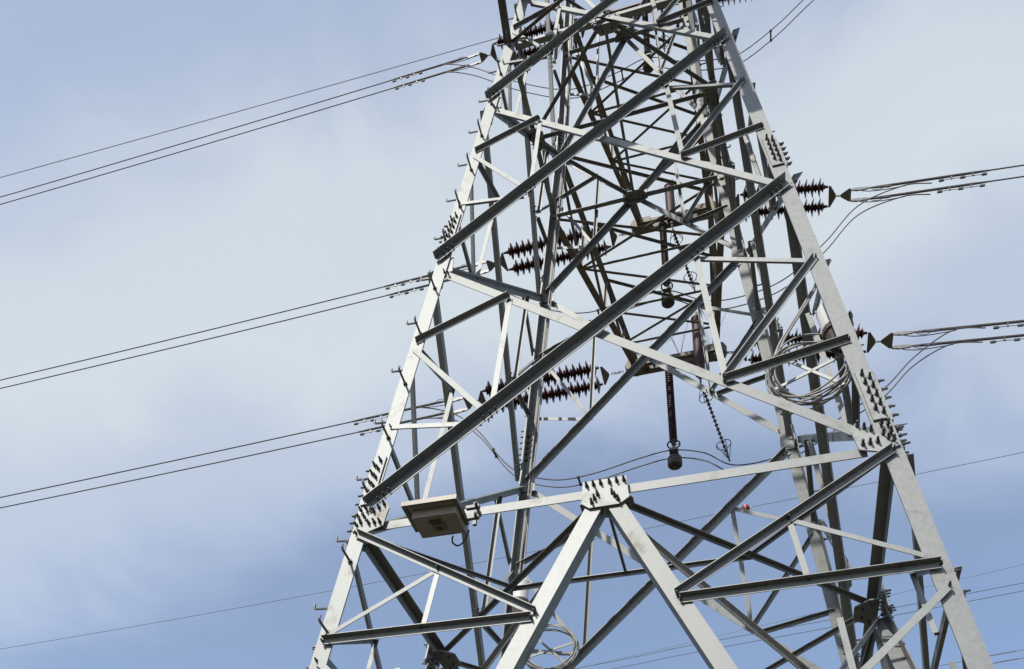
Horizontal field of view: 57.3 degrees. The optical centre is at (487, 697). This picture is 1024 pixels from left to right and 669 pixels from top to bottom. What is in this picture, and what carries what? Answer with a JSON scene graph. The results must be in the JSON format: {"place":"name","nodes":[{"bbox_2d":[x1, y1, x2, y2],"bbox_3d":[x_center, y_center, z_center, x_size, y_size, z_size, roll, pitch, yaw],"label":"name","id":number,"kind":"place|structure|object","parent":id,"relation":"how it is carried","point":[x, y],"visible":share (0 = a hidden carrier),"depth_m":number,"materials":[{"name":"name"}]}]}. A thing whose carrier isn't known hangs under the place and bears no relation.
{"place":"outdoors","nodes":[
{"label":"outdoors","id":0,"kind":"place"},
{"bbox_2d":[0,0,1023,668],"label":"sky","id":1,"kind":"structure","parent":0,"point":[348,198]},
{"bbox_2d":[3,452,1023,648],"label":"distant wire","id":2,"kind":"object","parent":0,"point":[494,559],"visible":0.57,"depth_m":60.53,"materials":[{"name":"metal"}]},
{"bbox_2d":[741,504,750,509],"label":"marker ball","id":3,"kind":"object","parent":2,"relation":"attached to","point":[746,506],"visible":0.56,"depth_m":55.55,"materials":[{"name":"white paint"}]},
{"bbox_2d":[574,583,1021,668],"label":"distant wire","id":4,"kind":"object","parent":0,"point":[788,627],"visible":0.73,"depth_m":51.94,"materials":[{"name":"metal"}]},
{"bbox_2d":[577,564,1023,668],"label":"distant wire","id":5,"kind":"object","parent":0,"point":[804,615],"visible":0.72,"depth_m":51.57,"materials":[{"name":"metal"}]},
{"bbox_2d":[613,590,1023,668],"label":"distant wire","id":6,"kind":"object","parent":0,"point":[809,631],"visible":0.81,"depth_m":51.11,"materials":[{"name":"metal"}]},
{"bbox_2d":[940,650,1021,665],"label":"distant wire","id":7,"kind":"object","parent":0,"point":[991,655],"visible":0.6,"depth_m":47.34,"materials":[{"name":"metal"}]},
{"bbox_2d":[993,658,1022,663],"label":"distant wire","id":8,"kind":"object","parent":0,"point":[1007,660],"visible":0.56,"depth_m":47.07,"materials":[{"name":"metal"}]},
{"bbox_3d":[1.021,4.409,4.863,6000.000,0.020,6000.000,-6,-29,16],"label":"ground","id":9,"kind":"structure","parent":0,"visible":0},
{"bbox_2d":[306,0,994,668],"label":"lattice tower","id":10,"kind":"structure","parent":9,"relation":"on","point":[610,498],"depth_m":7.58,"materials":[{"name":"metal"}]},
{"bbox_2d":[0,15,577,177],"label":"ground wire","id":11,"kind":"object","parent":10,"relation":"attached to","point":[267,103],"visible":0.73,"depth_m":19.91,"materials":[{"name":"metal"}]},
{"bbox_2d":[401,494,481,546],"bbox_3d":[-0.293,-1.161,6.075,0.470,0.252,0.302,-6,-29,16],"label":"monitoring box","id":12,"kind":"object","parent":10,"relation":"attached to","point":[437,516],"visible":1,"depth_m":6.04,"materials":[{"name":"metal"}]},
{"bbox_2d":[509,578,529,612],"bbox_3d":[0.321,-1.038,9.653,0.224,0.422,0.217,-6,-29,16],"label":"splice closure","id":13,"kind":"object","parent":10,"relation":"attached to","point":[523,595],"visible":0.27,"depth_m":9.60,"materials":[{"name":"white paint"}]},
{"bbox_2d":[455,17,584,66],"bbox_3d":[0.689,-12.625,18.103,2.874,0.266,0.596,-6,-29,16],"label":"tension insulator set","id":14,"kind":"object","parent":10,"relation":"attached to","point":[529,33],"visible":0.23,"depth_m":18.10,"materials":[{"name":"metal"}]},
{"bbox_2d":[0,58,461,197],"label":"conductor","id":15,"kind":"object","parent":14,"relation":"attached to","point":[412,74],"visible":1,"depth_m":19.42,"materials":[{"name":"metal"}]},
{"bbox_2d":[0,66,464,204],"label":"conductor","id":16,"kind":"object","parent":14,"relation":"attached to","point":[414,81],"visible":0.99,"depth_m":19.58,"materials":[{"name":"metal"}]},
{"bbox_2d":[431,361,623,413],"bbox_3d":[0.563,-4.665,14.245,3.024,0.282,0.596,-6,-29,16],"label":"tension insulator set","id":17,"kind":"object","parent":10,"relation":"attached to","point":[573,372],"visible":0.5,"depth_m":14.11,"materials":[{"name":"ceramic"}]},
{"bbox_2d":[0,401,440,497],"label":"conductor","id":18,"kind":"object","parent":17,"relation":"attached to","point":[385,414],"visible":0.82,"depth_m":15.28,"materials":[{"name":"metal"}]},
{"bbox_2d":[0,412,444,507],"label":"conductor","id":19,"kind":"object","parent":17,"relation":"attached to","point":[402,422],"visible":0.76,"depth_m":15.53,"materials":[{"name":"metal"}]},
{"bbox_2d":[455,222,624,275],"bbox_3d":[0.885,-7.399,15.598,2.984,0.266,0.596,-6,-29,16],"label":"tension insulator set","id":20,"kind":"object","parent":10,"relation":"attached to","point":[511,251],"visible":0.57,"depth_m":15.53,"materials":[{"name":"metal"}]},
{"bbox_2d":[0,279,447,388],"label":"conductor","id":21,"kind":"object","parent":20,"relation":"attached to","point":[420,288],"visible":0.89,"depth_m":17.05,"materials":[{"name":"metal"}]},
{"bbox_2d":[0,265,465,380],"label":"conductor","id":22,"kind":"object","parent":20,"relation":"attached to","point":[403,283],"visible":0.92,"depth_m":16.83,"materials":[{"name":"metal"}]},
{"bbox_2d":[512,5,571,637],"bbox_3d":[0.789,-6.104,11.944,0.031,11.952,1.309,16,-30,-24],"label":"down lead cable","id":23,"kind":"object","parent":10,"relation":"attached to","point":[551,267],"visible":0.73,"depth_m":11.55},
{"bbox_2d":[514,0,572,633],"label":"down lead cable","id":24,"kind":"object","parent":10,"relation":"attached to","point":[546,320],"visible":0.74,"depth_m":11.08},
{"bbox_2d":[522,0,574,570],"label":"down lead cable","id":25,"kind":"object","parent":10,"relation":"attached to","point":[548,319],"visible":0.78,"depth_m":11.11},
{"bbox_2d":[526,624,579,668],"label":"cable coil","id":26,"kind":"object","parent":10,"relation":"attached to","point":[563,664],"visible":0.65,"depth_m":9.26,"materials":[{"name":"metal"}]},
{"bbox_2d":[642,12,653,72],"bbox_3d":[2.885,-11.990,17.025,0.198,1.925,0.260,-6,-29,16],"label":"jumper post insulator","id":27,"kind":"object","parent":10,"relation":"hanging from","point":[647,68],"visible":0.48,"depth_m":16.75,"materials":[{"name":"plastic"}]},
{"bbox_2d":[443,0,813,98],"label":"jumper loop","id":28,"kind":"object","parent":27,"relation":"hanging from","point":[770,31],"visible":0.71,"depth_m":16.74,"materials":[{"name":"metal"}]},
{"bbox_2d":[634,320,677,351],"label":"bird spikes","id":29,"kind":"object","parent":10,"relation":"attached to","point":[657,336],"visible":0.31,"depth_m":13.92,"materials":[{"name":"grey metal"}]},
{"bbox_2d":[658,221,674,308],"bbox_3d":[2.779,-6.794,14.661,0.198,1.845,0.260,-6,-29,16],"label":"jumper post insulator","id":30,"kind":"object","parent":10,"relation":"hanging from","point":[668,303],"visible":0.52,"depth_m":14.62,"materials":[{"name":"plastic"}]},
{"bbox_2d":[448,182,931,320],"bbox_3d":[2.697,-6.663,14.607,7.928,2.073,0.221,-6,-29,16],"label":"jumper loop","id":31,"kind":"object","parent":30,"relation":"hanging from","point":[893,188],"visible":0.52,"depth_m":13.94,"materials":[{"name":"metal"}]},
{"bbox_2d":[664,179,675,227],"bbox_3d":[2.961,-8.000,15.190,0.200,1.174,0.225,13,-29,-19],"label":"surge arrester","id":32,"kind":"object","parent":10,"relation":"attached to","point":[670,200],"visible":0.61,"depth_m":15.09,"materials":[{"name":"ceramic"}]},
{"bbox_2d":[670,227,696,290],"bbox_3d":[3.034,-6.822,14.537,0.368,1.494,0.212,-1,-28,6],"label":"gap rod insulator","id":33,"kind":"object","parent":32,"relation":"hanging from","point":[686,267],"visible":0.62,"depth_m":14.41,"materials":[{"name":"plastic"}]},
{"bbox_2d":[665,366,682,469],"bbox_3d":[2.597,-4.004,13.231,0.198,1.925,0.260,-6,-29,16],"label":"jumper post insulator","id":34,"kind":"object","parent":10,"relation":"hanging from","point":[674,460],"visible":0.92,"depth_m":13.07,"materials":[{"name":"ceramic"}]},
{"bbox_2d":[418,327,985,487],"bbox_3d":[2.525,-3.899,13.174,8.293,2.142,0.263,-6,-29,16],"label":"jumper loop","id":35,"kind":"object","parent":34,"relation":"hanging from","point":[577,477],"visible":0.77,"depth_m":12.79,"materials":[{"name":"metal"}]},
{"bbox_2d":[670,319,688,352],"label":"bird spikes","id":36,"kind":"object","parent":10,"relation":"on","point":[682,341],"visible":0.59,"depth_m":13.81,"materials":[{"name":"grey metal"}]},
{"bbox_2d":[691,309,706,381],"bbox_3d":[3.048,-5.077,13.535,0.198,1.434,0.236,14,-30,-21],"label":"surge arrester","id":37,"kind":"object","parent":10,"relation":"attached to","point":[699,358],"visible":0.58,"depth_m":13.44,"materials":[{"name":"ceramic"}]},
{"bbox_2d":[699,382,730,461],"bbox_3d":[3.119,-3.806,12.867,0.386,1.414,0.210,3,-27,-2],"label":"gap rod insulator","id":38,"kind":"object","parent":37,"relation":"hanging from","point":[727,455],"visible":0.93,"depth_m":12.79,"materials":[{"name":"plastic"}]},
{"bbox_2d":[718,0,751,6],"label":"tension insulator set","id":39,"kind":"object","parent":10,"relation":"attached to","point":[722,1],"visible":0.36,"depth_m":17.17,"materials":[{"name":"metal"}]},
{"bbox_2d":[765,259,851,409],"bbox_3d":[2.226,-2.591,6.599,0.606,1.339,0.181,-9,-30,22],"label":"cable coil","id":40,"kind":"object","parent":10,"relation":"hanging from","point":[770,374],"visible":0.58,"depth_m":6.43,"materials":[{"name":"metal"}]},
{"bbox_2d":[736,178,891,221],"bbox_3d":[4.841,-7.684,14.419,2.470,0.629,0.596,-6,-29,16],"label":"tension insulator set","id":41,"kind":"object","parent":10,"relation":"attached to","point":[819,188],"visible":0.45,"depth_m":14.24,"materials":[{"name":"metal"}]},
{"bbox_2d":[876,164,1023,187],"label":"conductor","id":42,"kind":"object","parent":41,"relation":"attached to","point":[941,178],"visible":1,"depth_m":13.61,"materials":[{"name":"metal"}]},
{"bbox_2d":[876,176,1023,197],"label":"conductor","id":43,"kind":"object","parent":41,"relation":"attached to","point":[960,186],"visible":0.99,"depth_m":13.75,"materials":[{"name":"metal"}]},
{"bbox_2d":[726,323,939,366],"bbox_3d":[4.695,-4.893,12.977,2.771,0.566,0.596,-6,-29,16],"label":"tension insulator set","id":44,"kind":"object","parent":10,"relation":"attached to","point":[887,341],"visible":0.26,"depth_m":12.76,"materials":[{"name":"metal"}]},
{"bbox_2d":[920,334,1023,346],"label":"conductor","id":45,"kind":"object","parent":44,"relation":"attached to","point":[993,339],"visible":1,"depth_m":12.38,"materials":[{"name":"metal"}]},
{"bbox_2d":[922,320,1023,332],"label":"conductor","id":46,"kind":"object","parent":44,"relation":"attached to","point":[992,324],"visible":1,"depth_m":12.18,"materials":[{"name":"metal"}]},
{"bbox_2d":[816,303,853,352],"bbox_3d":[2.401,-2.570,6.461,0.224,0.422,0.218,-6,-29,16],"label":"splice closure","id":47,"kind":"object","parent":10,"relation":"attached to","point":[825,324],"visible":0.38,"depth_m":6.42,"materials":[{"name":"white paint"}]},
{"bbox_3d":[3.258,-13.341,17.539,0.231,1.274,0.231,-6,-29,16],"label":"surge arrester","id":48,"kind":"object","parent":10,"relation":"attached to","visible":0},
{"bbox_2d":[657,7,668,51],"bbox_3d":[3.173,-12.147,16.953,0.220,1.372,0.268,-6,-29,16],"label":"gap rod insulator","id":49,"kind":"object","parent":48,"relation":"hanging from","point":[663,37],"visible":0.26,"depth_m":16.83,"materials":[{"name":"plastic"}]}
]}

